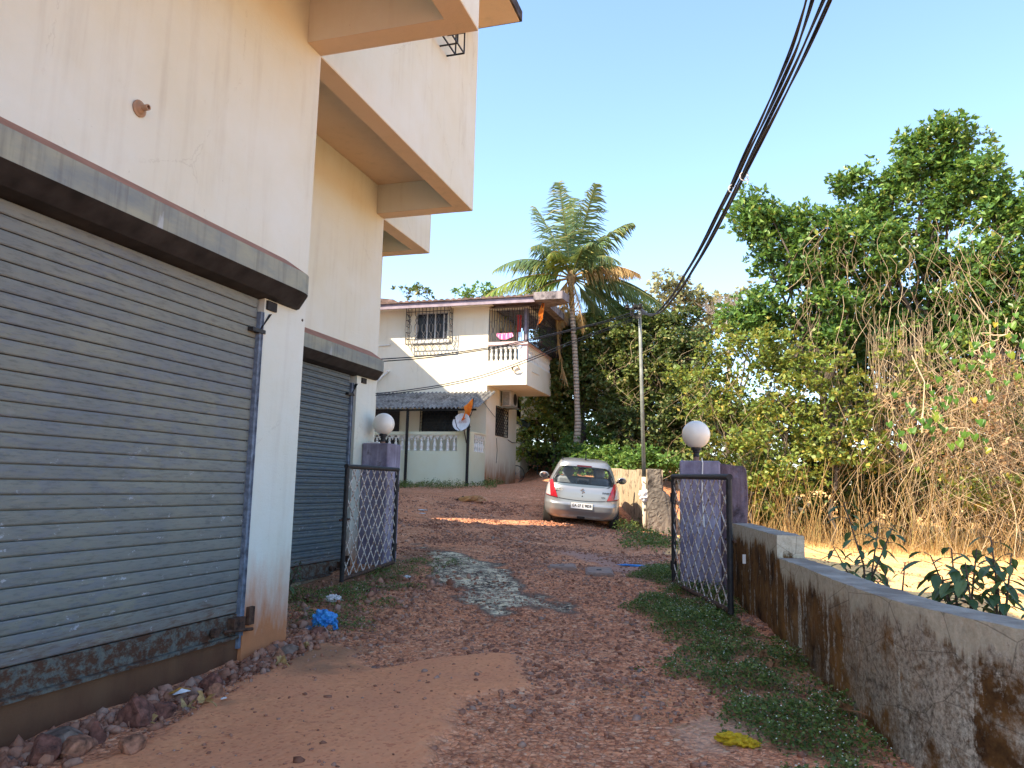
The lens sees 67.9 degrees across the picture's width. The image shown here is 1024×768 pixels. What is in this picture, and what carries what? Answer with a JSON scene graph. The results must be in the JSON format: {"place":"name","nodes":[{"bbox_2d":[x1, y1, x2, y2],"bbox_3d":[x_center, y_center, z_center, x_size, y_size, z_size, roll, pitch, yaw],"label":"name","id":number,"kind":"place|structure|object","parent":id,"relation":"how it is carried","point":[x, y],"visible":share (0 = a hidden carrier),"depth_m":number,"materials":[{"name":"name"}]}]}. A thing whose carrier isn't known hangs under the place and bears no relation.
{"place":"outdoors","nodes":[
{"label":"outdoors","id":0,"kind":"place"},
{"bbox_2d":[0,462,1023,767],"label":"ground","id":1,"kind":"structure","parent":0,"point":[378,728],"depth_m":4.84,"materials":[{"name":"soil"}]},
{"bbox_2d":[29,733,61,765],"bbox_3d":[-2.262,1.789,3.687,0.133,0.177,0.165,6,-9,-29],"label":"laterite stone","id":2,"kind":"object","parent":1,"relation":"on","point":[45,743],"visible":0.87,"depth_m":3.65,"materials":[{"name":"stone"}]},
{"bbox_2d":[45,726,82,743],"bbox_3d":[-2.288,1.811,3.842,0.241,0.140,0.224,5,-8,-23],"label":"stone","id":3,"kind":"object","parent":1,"relation":"on","point":[63,733],"visible":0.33,"depth_m":3.82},
{"bbox_2d":[58,733,93,757],"bbox_3d":[-2.200,1.825,3.805,0.216,0.133,0.202,-1,-8,17],"label":"laterite stone","id":4,"kind":"object","parent":1,"relation":"on","point":[76,746],"visible":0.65,"depth_m":3.74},
{"bbox_2d":[88,720,106,743],"bbox_3d":[-2.145,1.820,3.924,0.072,0.169,0.092,-5,-10,41],"label":"laterite stone","id":5,"kind":"object","parent":1,"relation":"on","point":[97,732],"visible":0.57,"depth_m":3.91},
{"bbox_2d":[118,734,147,754],"bbox_3d":[-1.874,1.789,3.760,0.109,0.102,0.135,-1,-8,17],"label":"laterite stone","id":6,"kind":"object","parent":1,"relation":"on","point":[132,744],"visible":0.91,"depth_m":3.73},
{"bbox_2d":[117,696,156,727],"bbox_3d":[-2.094,1.845,4.266,0.229,0.191,0.182,-1,-8,17],"label":"laterite stone","id":7,"kind":"object","parent":1,"relation":"on","point":[137,711],"visible":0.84,"depth_m":4.20,"materials":[{"name":"stone"}]},
{"bbox_2d":[153,701,177,720],"bbox_3d":[-2.010,1.885,4.349,0.144,0.136,0.149,-1,-8,17],"label":"laterite stone","id":8,"kind":"object","parent":1,"relation":"on","point":[166,709],"visible":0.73,"depth_m":4.32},
{"bbox_2d":[181,698,195,708],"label":"dry leaf","id":9,"kind":"object","parent":1,"relation":"on","point":[183,704],"visible":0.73,"depth_m":4.49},
{"bbox_2d":[197,690,216,706],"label":"dry leaf","id":10,"kind":"object","parent":1,"relation":"on","point":[201,698],"visible":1,"depth_m":4.50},
{"bbox_2d":[197,672,223,692],"bbox_3d":[-1.927,1.946,4.915,0.170,0.168,0.177,-1,-8,17],"label":"laterite stone","id":11,"kind":"object","parent":1,"relation":"on","point":[208,681],"visible":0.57,"depth_m":4.84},
{"bbox_2d":[204,682,224,697],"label":"laterite stone","id":12,"kind":"object","parent":1,"relation":"on","point":[216,688],"visible":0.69,"depth_m":4.64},
{"bbox_2d":[0,572,498,767],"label":"rubble","id":13,"kind":"object","parent":1,"relation":"on","point":[16,753],"visible":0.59,"depth_m":5.31,"materials":[{"name":"stone"}]},
{"bbox_2d":[0,0,521,746],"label":"shop building","id":14,"kind":"structure","parent":1,"relation":"on","point":[214,214],"depth_m":5.18,"materials":[{"name":"beige paint"}]},
{"bbox_2d":[272,648,286,660],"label":"laterite stone","id":15,"kind":"object","parent":1,"relation":"on","point":[280,651],"visible":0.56,"depth_m":5.58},
{"bbox_2d":[275,655,289,666],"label":"dry leaf","id":16,"kind":"object","parent":1,"relation":"on","point":[281,659],"visible":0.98,"depth_m":5.35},
{"bbox_2d":[281,644,298,653],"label":"stone","id":17,"kind":"object","parent":1,"relation":"on","point":[290,648],"visible":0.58,"depth_m":5.76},
{"bbox_2d":[289,561,301,593],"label":"young plant","id":18,"kind":"object","parent":1,"relation":"on","point":[292,581],"visible":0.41,"depth_m":7.70,"materials":[{"name":"green plant"}]},
{"bbox_2d":[303,593,318,602],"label":"laterite stone","id":19,"kind":"object","parent":1,"relation":"on","point":[307,596],"visible":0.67,"depth_m":7.70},
{"bbox_2d":[310,626,326,634],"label":"laterite stone","id":20,"kind":"object","parent":1,"relation":"on","point":[316,629],"visible":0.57,"depth_m":6.28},
{"bbox_2d":[311,609,337,629],"bbox_3d":[-1.621,2.075,6.660,0.298,0.211,0.204,-1,-8,17],"label":"plastic bag","id":21,"kind":"object","parent":1,"relation":"on","point":[325,617],"visible":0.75,"depth_m":6.60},
{"bbox_2d":[326,594,342,601],"bbox_3d":[-1.803,2.172,7.699,0.186,0.095,0.112,-1,-8,17],"label":"paper scrap","id":22,"kind":"object","parent":1,"relation":"on","point":[330,597],"visible":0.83,"depth_m":7.67,"materials":[{"name":"white paper"}]},
{"bbox_2d":[287,552,468,637],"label":"gateside weeds","id":23,"kind":"object","parent":1,"relation":"on","point":[360,590],"visible":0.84,"depth_m":8.02,"materials":[{"name":"green plant"}]},
{"bbox_2d":[357,442,400,564],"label":"gate pillar","id":24,"kind":"structure","parent":1,"relation":"on","point":[380,454],"depth_m":10.10,"materials":[{"name":"purple paint"}]},
{"bbox_2d":[339,464,399,581],"bbox_3d":[-1.709,1.641,9.205,0.082,1.295,1.635,0,-8,13],"label":"gate leaf","id":25,"kind":"object","parent":24,"relation":"attached to","point":[345,526],"visible":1,"depth_m":9.07,"materials":[{"name":"black metal"}]},
{"bbox_2d":[373,413,394,442],"bbox_3d":[-1.758,0.619,10.396,0.295,0.441,0.295,-1,-8,17],"label":"globe lamp","id":26,"kind":"object","parent":24,"relation":"on","point":[383,425],"visible":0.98,"depth_m":10.31,"materials":[{"name":"white glass"}]},
{"bbox_2d":[390,282,434,300],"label":"distant tree","id":27,"kind":"object","parent":1,"relation":"on","point":[414,287],"visible":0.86,"depth_m":37.97,"materials":[{"name":"green plant"}]},
{"bbox_2d":[399,477,505,488],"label":"veranda weeds","id":28,"kind":"object","parent":1,"relation":"on","point":[406,484],"visible":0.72,"depth_m":22.36,"materials":[{"name":"green plant"}]},
{"bbox_2d":[456,495,486,501],"bbox_3d":[-1.011,2.819,18.701,0.785,0.159,0.342,0,-8,7],"label":"dog","id":29,"kind":"object","parent":1,"relation":"on","point":[475,498],"visible":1,"depth_m":18.70},
{"bbox_2d":[374,291,570,486],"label":"two storey house","id":30,"kind":"structure","parent":1,"relation":"on","point":[428,438],"depth_m":25.40,"materials":[{"name":"paint"}]},
{"bbox_2d":[374,411,399,443],"bbox_3d":[-4.371,1.948,25.822,1.130,2.200,0.018,-1,-8,17],"label":"door","id":31,"kind":"structure","parent":30,"relation":"in","point":[395,415],"depth_m":25.78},
{"bbox_2d":[411,312,449,343],"bbox_3d":[-2.718,-1.911,25.959,1.400,1.080,0.300,-1,-8,17],"label":"window","id":32,"kind":"structure","parent":30,"relation":"in","point":[443,327],"depth_m":25.95,"materials":[{"name":"glass"}]},
{"bbox_2d":[419,407,457,431],"bbox_3d":[-2.420,1.178,25.388,1.359,0.913,0.160,-1,-8,17],"label":"window","id":33,"kind":"structure","parent":30,"relation":"in","point":[432,421],"depth_m":25.44,"materials":[{"name":"black glass"}]},
{"bbox_2d":[453,413,469,440],"bbox_3d":[-1.523,1.332,23.170,0.560,0.912,0.516,2,-8,-7],"label":"satellite dish","id":34,"kind":"object","parent":30,"relation":"attached to","point":[459,424],"visible":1,"depth_m":23.29,"materials":[{"name":"white metal"}]},
{"bbox_2d":[461,398,473,420],"bbox_3d":[-1.362,0.776,23.247,0.399,0.685,0.139,-1,-8,17],"label":"pennant flag","id":35,"kind":"object","parent":34,"relation":"attached to","point":[468,407],"visible":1,"depth_m":23.23,"materials":[{"name":"fabric"}]},
{"bbox_2d":[495,405,508,437],"bbox_3d":[-0.409,1.326,26.438,0.158,1.017,1.365,-1,-8,17],"label":"window","id":36,"kind":"structure","parent":30,"relation":"in","point":[500,413],"depth_m":26.50,"materials":[{"name":"black metal"}]},
{"bbox_2d":[496,333,512,339],"bbox_3d":[-0.228,-1.576,25.012,0.590,0.236,0.037,-1,-8,17],"label":"towel","id":37,"kind":"object","parent":30,"relation":"hanging from","point":[503,336],"visible":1,"depth_m":25.01,"materials":[{"name":"pink fabric"}]},
{"bbox_2d":[500,391,519,409],"bbox_3d":[-0.079,0.573,26.526,0.499,0.590,0.900,-1,-8,17],"label":"air conditioner","id":38,"kind":"object","parent":30,"relation":"attached to","point":[509,400],"visible":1,"depth_m":26.19,"materials":[{"name":"white metal"}]},
{"bbox_2d":[534,303,543,333],"bbox_3d":[0.880,-2.166,24.405,0.328,1.130,0.139,-1,-8,17],"label":"pennant flag","id":39,"kind":"object","parent":30,"relation":"hanging from","point":[540,313],"visible":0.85,"depth_m":24.39,"materials":[{"name":"fabric"}]},
{"bbox_2d":[450,280,505,298],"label":"distant tree","id":40,"kind":"object","parent":1,"relation":"on","point":[466,293],"visible":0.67,"depth_m":36.98,"materials":[{"name":"green plant"}]},
{"bbox_2d":[516,420,537,473],"bbox_3d":[0.422,2.313,29.565,0.935,2.800,2.329,6,-9,-32],"label":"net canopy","id":41,"kind":"object","parent":1,"relation":"on","point":[526,425],"visible":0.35,"depth_m":28.91,"materials":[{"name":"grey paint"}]},
{"bbox_2d":[547,563,576,570],"bbox_3d":[0.646,2.433,9.844,0.380,0.186,0.508,1,-8,1],"label":"chamber cover","id":42,"kind":"object","parent":1,"relation":"on","point":[570,566],"visible":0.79,"depth_m":9.63,"materials":[{"name":"concrete"}]},
{"bbox_2d":[516,358,609,467],"bbox_3d":[1.889,1.025,28.669,4.203,5.180,2.100,-1,-8,17],"label":"leafy bank shrub","id":43,"kind":"object","parent":1,"relation":"on","point":[544,432],"visible":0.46,"depth_m":28.54,"materials":[{"name":"green plant"}]},
{"bbox_2d":[522,302,636,448],"bbox_3d":[2.584,0.044,28.246,4.935,6.686,2.845,-1,-8,17],"label":"creeper covered tree","id":44,"kind":"object","parent":1,"relation":"on","point":[587,390],"visible":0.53,"depth_m":27.73,"materials":[{"name":"green plant"}]},
{"bbox_2d":[485,180,676,470],"bbox_3d":[2.157,-1.982,27.084,7.116,10.514,3.411,2,-8,-1],"label":"coconut palm","id":45,"kind":"object","parent":1,"relation":"on","point":[597,268],"visible":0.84,"depth_m":27.14,"materials":[{"name":"green plant"}]},
{"bbox_2d":[545,423,617,472],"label":"green bush","id":46,"kind":"object","parent":1,"relation":"on","point":[566,439],"visible":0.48,"depth_m":26.52,"materials":[{"name":"green plant"}]},
{"bbox_2d":[540,452,626,528],"bbox_3d":[1.694,2.448,18.285,2.140,1.718,3.864,4,-3,5],"label":"parked car","id":47,"kind":"object","parent":1,"relation":"on","point":[569,495],"visible":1,"depth_m":16.53,"materials":[{"name":"silver metal"}]},
{"bbox_2d":[585,567,613,576],"bbox_3d":[1.085,2.407,9.479,0.338,0.182,0.809,1,-8,5],"label":"chamber cover","id":48,"kind":"object","parent":1,"relation":"on","point":[599,571],"visible":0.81,"depth_m":9.30,"materials":[{"name":"concrete"}]},
{"bbox_2d":[559,441,641,477],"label":"green bush","id":49,"kind":"object","parent":1,"relation":"on","point":[613,451],"visible":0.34,"depth_m":25.29,"materials":[{"name":"green plant"}]},
{"bbox_2d":[625,303,647,528],"bbox_3d":[2.819,0.864,17.270,0.519,5.504,0.246,-1,-8,17],"label":"utility pole","id":50,"kind":"object","parent":1,"relation":"on","point":[639,307],"visible":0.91,"depth_m":17.30,"materials":[{"name":"grey paint"}]},
{"bbox_2d":[376,317,636,393],"bbox_3d":[0.320,-0.700,14.949,7.221,2.548,0.015,9,-11,-44],"label":"service wire","id":51,"kind":"object","parent":50,"relation":"attached to","point":[501,368],"visible":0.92,"depth_m":14.36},
{"bbox_2d":[375,318,638,395],"bbox_3d":[0.326,-0.663,14.951,7.237,2.537,0.015,9,-11,-44],"label":"service wire","id":52,"kind":"object","parent":50,"relation":"attached to","point":[502,370],"visible":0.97,"depth_m":14.31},
{"bbox_2d":[382,311,636,359],"bbox_3d":[0.275,-1.039,14.943,7.226,2.119,0.018,9,-11,-44],"label":"service wire","id":53,"kind":"object","parent":50,"relation":"attached to","point":[504,344],"visible":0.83,"depth_m":14.42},
{"bbox_2d":[384,314,636,361],"bbox_3d":[0.294,-0.990,14.956,7.277,2.101,0.018,9,-11,-44],"label":"service wire","id":54,"kind":"object","parent":50,"relation":"attached to","point":[506,345],"visible":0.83,"depth_m":14.45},
{"bbox_2d":[638,489,646,502],"bbox_3d":[2.975,2.498,16.968,0.283,0.324,0.217,-4,-9,34],"label":"plastic bag","id":55,"kind":"object","parent":50,"relation":"attached to","point":[642,495],"visible":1,"depth_m":16.93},
{"bbox_2d":[641,0,806,315],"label":"overhead cable","id":56,"kind":"object","parent":50,"relation":"attached to","point":[789,53],"visible":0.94,"depth_m":7.92,"materials":[{"name":"rubber"}]},
{"bbox_2d":[641,0,813,315],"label":"overhead cable","id":57,"kind":"object","parent":50,"relation":"attached to","point":[789,65],"visible":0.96,"depth_m":7.93,"materials":[{"name":"rubber"}]},
{"bbox_2d":[642,0,825,313],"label":"overhead cable","id":58,"kind":"object","parent":50,"relation":"attached to","point":[779,97],"visible":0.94,"depth_m":7.59,"materials":[{"name":"rubber"}]},
{"bbox_2d":[642,0,831,314],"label":"overhead cable","id":59,"kind":"object","parent":50,"relation":"attached to","point":[819,23],"visible":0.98,"depth_m":7.73,"materials":[{"name":"rubber"}]},
{"bbox_2d":[588,304,693,468],"bbox_3d":[4.640,0.350,27.162,4.061,6.508,2.826,-1,-8,17],"label":"creeper covered tree","id":60,"kind":"object","parent":1,"relation":"on","point":[648,324],"visible":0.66,"depth_m":26.72,"materials":[{"name":"green plant"}]},
{"bbox_2d":[611,468,670,534],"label":"retaining wall","id":61,"kind":"structure","parent":1,"relation":"on","point":[658,508],"depth_m":16.93,"materials":[{"name":"concrete"}]},
{"bbox_2d":[607,512,679,551],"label":"poleside weeds","id":62,"kind":"object","parent":1,"relation":"on","point":[640,529],"visible":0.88,"depth_m":14.20,"materials":[{"name":"green plant"}]},
{"bbox_2d":[584,402,708,479],"bbox_3d":[4.516,2.021,25.753,4.219,3.020,2.051,-1,-8,17],"label":"leafy bank shrub","id":63,"kind":"object","parent":1,"relation":"on","point":[633,434],"visible":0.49,"depth_m":25.68,"materials":[{"name":"green plant"}]},
{"bbox_2d":[617,442,681,475],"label":"green bush","id":64,"kind":"object","parent":1,"relation":"on","point":[655,459],"visible":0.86,"depth_m":21.98,"materials":[{"name":"green plant"}]},
{"bbox_2d":[642,267,694,469],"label":"distant tree","id":65,"kind":"object","parent":1,"relation":"on","point":[669,287],"visible":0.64,"depth_m":38.10,"materials":[{"name":"green plant"}]},
{"bbox_2d":[644,302,741,459],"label":"creeper covered tree","id":66,"kind":"object","parent":1,"relation":"on","point":[687,344],"visible":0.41,"depth_m":25.99,"materials":[{"name":"green plant"}]},
{"bbox_2d":[680,458,721,593],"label":"gate pillar","id":67,"kind":"structure","parent":1,"relation":"on","point":[700,467],"depth_m":8.43,"materials":[{"name":"purple paint"}]},
{"bbox_2d":[682,421,709,460],"bbox_3d":[2.120,0.665,8.758,0.319,0.487,0.319,-1,-8,17],"label":"globe lamp","id":68,"kind":"object","parent":67,"relation":"on","point":[696,436],"visible":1,"depth_m":8.66,"materials":[{"name":"white glass"}]},
{"bbox_2d":[670,474,736,614],"bbox_3d":[1.851,1.486,7.509,0.082,1.214,2.060,2,-8,-2],"label":"gate leaf","id":69,"kind":"object","parent":67,"relation":"attached to","point":[728,571],"visible":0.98,"depth_m":7.24,"materials":[{"name":"black metal"}]},
{"bbox_2d":[671,283,736,352],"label":"distant tree","id":70,"kind":"object","parent":1,"relation":"on","point":[700,292],"visible":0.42,"depth_m":38.45,"materials":[{"name":"green plant"}]},
{"bbox_2d":[660,319,778,456],"bbox_3d":[5.442,1.173,19.931,3.095,5.759,1.636,-1,-8,17],"label":"yellowing tree","id":71,"kind":"object","parent":1,"relation":"on","point":[707,374],"visible":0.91,"depth_m":19.96,"materials":[{"name":"green plant"}]},
{"bbox_2d":[697,291,743,460],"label":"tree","id":72,"kind":"object","parent":1,"relation":"on","point":[710,310],"visible":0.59,"depth_m":36.52,"materials":[{"name":"green plant"}]},
{"bbox_2d":[720,464,747,592],"bbox_3d":[2.501,1.807,8.525,0.301,1.816,0.206,-1,-8,17],"label":"wall stub","id":73,"kind":"object","parent":1,"relation":"on","point":[739,496],"depth_m":8.49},
{"bbox_2d":[699,280,774,392],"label":"distant tree","id":74,"kind":"object","parent":1,"relation":"on","point":[740,290],"visible":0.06,"depth_m":39.00,"materials":[{"name":"green plant"}]},
{"bbox_2d":[713,730,761,748],"bbox_3d":[1.150,1.817,3.876,0.242,0.077,0.114,-2,-9,26],"label":"yellow rag","id":75,"kind":"object","parent":1,"relation":"on","point":[729,738],"visible":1,"depth_m":3.85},
{"bbox_2d":[679,423,832,523],"bbox_3d":[5.843,2.448,18.383,3.559,3.105,1.533,-1,-8,17],"label":"yellowing shrub","id":76,"kind":"object","parent":1,"relation":"on","point":[767,472],"visible":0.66,"depth_m":18.32,"materials":[{"name":"green plant"}]},
{"bbox_2d":[618,559,902,767],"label":"ground cover weeds","id":77,"kind":"object","parent":1,"relation":"on","point":[674,607],"visible":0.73,"depth_m":4.91,"materials":[{"name":"green plant"}]},
{"bbox_2d":[765,658,789,670],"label":"dry leaf","id":78,"kind":"object","parent":77,"relation":"on","point":[770,664],"visible":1,"depth_m":5.00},
{"bbox_2d":[832,700,867,715],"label":"dry leaf","id":79,"kind":"object","parent":77,"relation":"on","point":[847,707],"visible":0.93,"depth_m":4.16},
{"bbox_2d":[523,292,1023,518],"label":"undergrowth","id":80,"kind":"object","parent":1,"relation":"on","point":[544,456],"visible":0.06,"depth_m":21.88,"materials":[{"name":"green plant"}]},
{"bbox_2d":[748,486,803,529],"bbox_3d":[6.497,3.349,20.372,2.537,1.641,1.575,-1,-8,17],"label":"leafy undershrub","id":81,"kind":"object","parent":1,"relation":"on","point":[765,514],"visible":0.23,"depth_m":19.93,"materials":[{"name":"green plant"}]},
{"bbox_2d":[717,316,838,531],"bbox_3d":[6.648,1.222,18.913,2.947,5.784,1.685,-1,-8,17],"label":"yellowing tree","id":82,"kind":"object","parent":1,"relation":"on","point":[793,380],"visible":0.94,"depth_m":18.87,"materials":[{"name":"green plant"}]},
{"bbox_2d":[565,324,1023,557],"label":"dry tangle","id":83,"kind":"object","parent":1,"relation":"on","point":[993,459],"visible":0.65,"depth_m":16.35,"materials":[{"name":"plant"}]},
{"bbox_2d":[711,181,917,538],"bbox_3d":[8.038,-0.699,20.332,5.252,10.230,2.185,-1,-8,17],"label":"evergreen tree","id":84,"kind":"object","parent":1,"relation":"on","point":[765,225],"visible":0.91,"depth_m":20.40,"materials":[{"name":"green plant"}]},
{"bbox_2d":[627,218,1023,561],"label":"hanging vines","id":85,"kind":"object","parent":84,"relation":"hanging from","point":[877,428],"visible":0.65,"depth_m":18.20,"materials":[{"name":"plant"}]},
{"bbox_2d":[885,355,994,471],"bbox_3d":[9.044,0.526,16.476,1.982,2.822,2.833,-1,-8,17],"label":"heart leaf creeper","id":86,"kind":"object","parent":85,"relation":"attached to","point":[937,416],"visible":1,"depth_m":15.77,"materials":[{"name":"plant"}]},
{"bbox_2d":[875,344,1023,505],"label":"dry vine leaves","id":87,"kind":"object","parent":85,"relation":"attached to","point":[994,375],"visible":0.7,"depth_m":16.73,"materials":[{"name":"brown plant"}]},
{"bbox_2d":[940,299,1023,385],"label":"heart leaf creeper","id":88,"kind":"object","parent":85,"relation":"attached to","point":[974,345],"visible":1,"depth_m":15.53,"materials":[{"name":"plant"}]},
{"bbox_2d":[782,486,871,534],"bbox_3d":[8.147,3.437,19.777,2.335,1.773,1.656,-1,-8,17],"label":"leafy undershrub","id":89,"kind":"object","parent":1,"relation":"on","point":[816,507],"visible":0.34,"depth_m":19.68,"materials":[{"name":"beige plant"}]},
{"bbox_2d":[791,339,895,545],"bbox_3d":[7.816,1.515,18.096,2.304,5.242,1.627,-1,-8,17],"label":"yellowing tree","id":90,"kind":"object","parent":1,"relation":"on","point":[820,454],"visible":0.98,"depth_m":18.08,"materials":[{"name":"green plant"}]},
{"bbox_2d":[821,502,907,586],"bbox_3d":[2.907,1.560,6.317,0.697,1.137,0.486,1,-8,4],"label":"young plant","id":91,"kind":"object","parent":1,"relation":"on","point":[870,576],"visible":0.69,"depth_m":6.31,"materials":[{"name":"green plant"}]},
{"bbox_2d":[794,463,954,541],"bbox_3d":[8.832,2.957,18.668,3.734,2.542,1.385,-2,-8,23],"label":"green shrub","id":92,"kind":"object","parent":1,"relation":"on","point":[867,481],"visible":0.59,"depth_m":18.59,"materials":[{"name":"green plant"}]},
{"bbox_2d":[733,523,1023,767],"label":"boundary wall","id":93,"kind":"structure","parent":1,"relation":"on","point":[928,683],"depth_m":3.77,"materials":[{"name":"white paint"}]},
{"bbox_2d":[840,484,932,534],"bbox_3d":[9.565,3.370,19.425,2.299,2.025,1.341,-1,-8,17],"label":"leafy undershrub","id":94,"kind":"object","parent":1,"relation":"on","point":[884,511],"visible":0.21,"depth_m":19.32,"materials":[{"name":"beige plant"}]},
{"bbox_2d":[878,561,916,590],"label":"young plant","id":95,"kind":"object","parent":1,"relation":"on","point":[903,584],"visible":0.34,"depth_m":5.89,"materials":[{"name":"green plant"}]},
{"bbox_2d":[824,108,1008,543],"bbox_3d":[10.714,-1.494,20.390,4.854,12.033,2.185,-1,-8,17],"label":"evergreen tree","id":96,"kind":"object","parent":1,"relation":"on","point":[913,170],"visible":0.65,"depth_m":20.41,"materials":[{"name":"green plant"}]},
{"bbox_2d":[860,329,975,546],"bbox_3d":[9.847,1.439,18.141,2.838,5.513,1.702,-1,-8,17],"label":"yellowing shrub","id":97,"kind":"object","parent":1,"relation":"on","point":[881,353],"visible":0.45,"depth_m":18.32,"materials":[{"name":"green plant"}]},
{"bbox_2d":[897,481,988,540],"bbox_3d":[10.774,3.392,18.960,2.460,1.990,1.387,-1,-8,17],"label":"leafy undershrub","id":98,"kind":"object","parent":1,"relation":"on","point":[948,516],"visible":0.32,"depth_m":18.80,"materials":[{"name":"beige plant"}]},
{"bbox_2d":[901,547,1004,613],"bbox_3d":[2.834,1.491,4.835,0.632,0.886,0.537,-1,-8,17],"label":"young plant","id":99,"kind":"object","parent":1,"relation":"on","point":[960,588],"visible":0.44,"depth_m":4.83,"materials":[{"name":"green plant"}]},
{"bbox_2d":[933,466,1023,552],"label":"green shrub","id":100,"kind":"object","parent":1,"relation":"on","point":[984,497],"visible":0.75,"depth_m":16.40,"materials":[{"name":"green plant"}]},
{"bbox_2d":[941,144,1023,549],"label":"evergreen tree","id":101,"kind":"object","parent":1,"relation":"on","point":[997,202],"visible":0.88,"depth_m":19.26,"materials":[{"name":"green plant"}]},
{"bbox_2d":[941,486,1023,547],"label":"leafy undershrub","id":102,"kind":"object","parent":1,"relation":"on","point":[997,515],"visible":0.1,"depth_m":18.49,"materials":[{"name":"beige plant"}]},
{"bbox_2d":[942,337,1023,553],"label":"yellowing shrub","id":103,"kind":"object","parent":1,"relation":"on","point":[983,370],"visible":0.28,"depth_m":17.41,"materials":[{"name":"green plant"}]},
{"bbox_2d":[968,536,1023,615],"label":"young plant","id":104,"kind":"object","parent":1,"relation":"on","point":[1007,588],"visible":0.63,"depth_m":4.71,"materials":[{"name":"green plant"}]},
{"bbox_2d":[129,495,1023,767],"bbox_3d":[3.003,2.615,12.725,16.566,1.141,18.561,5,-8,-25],"label":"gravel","id":105,"kind":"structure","parent":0,"point":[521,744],"depth_m":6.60,"materials":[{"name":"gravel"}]},
{"bbox_2d":[479,614,909,767],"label":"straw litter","id":106,"kind":"object","parent":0,"point":[685,695],"visible":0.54,"depth_m":4.62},
{"bbox_2d":[381,0,1023,484],"label":"sky","id":107,"kind":"structure","parent":0,"point":[658,104],"materials":[{"name":"blue"}]},
{"bbox_2d":[724,455,1023,579],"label":"dry grass","id":108,"kind":"structure","parent":0,"point":[933,542],"depth_m":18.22,"materials":[{"name":"plant"}]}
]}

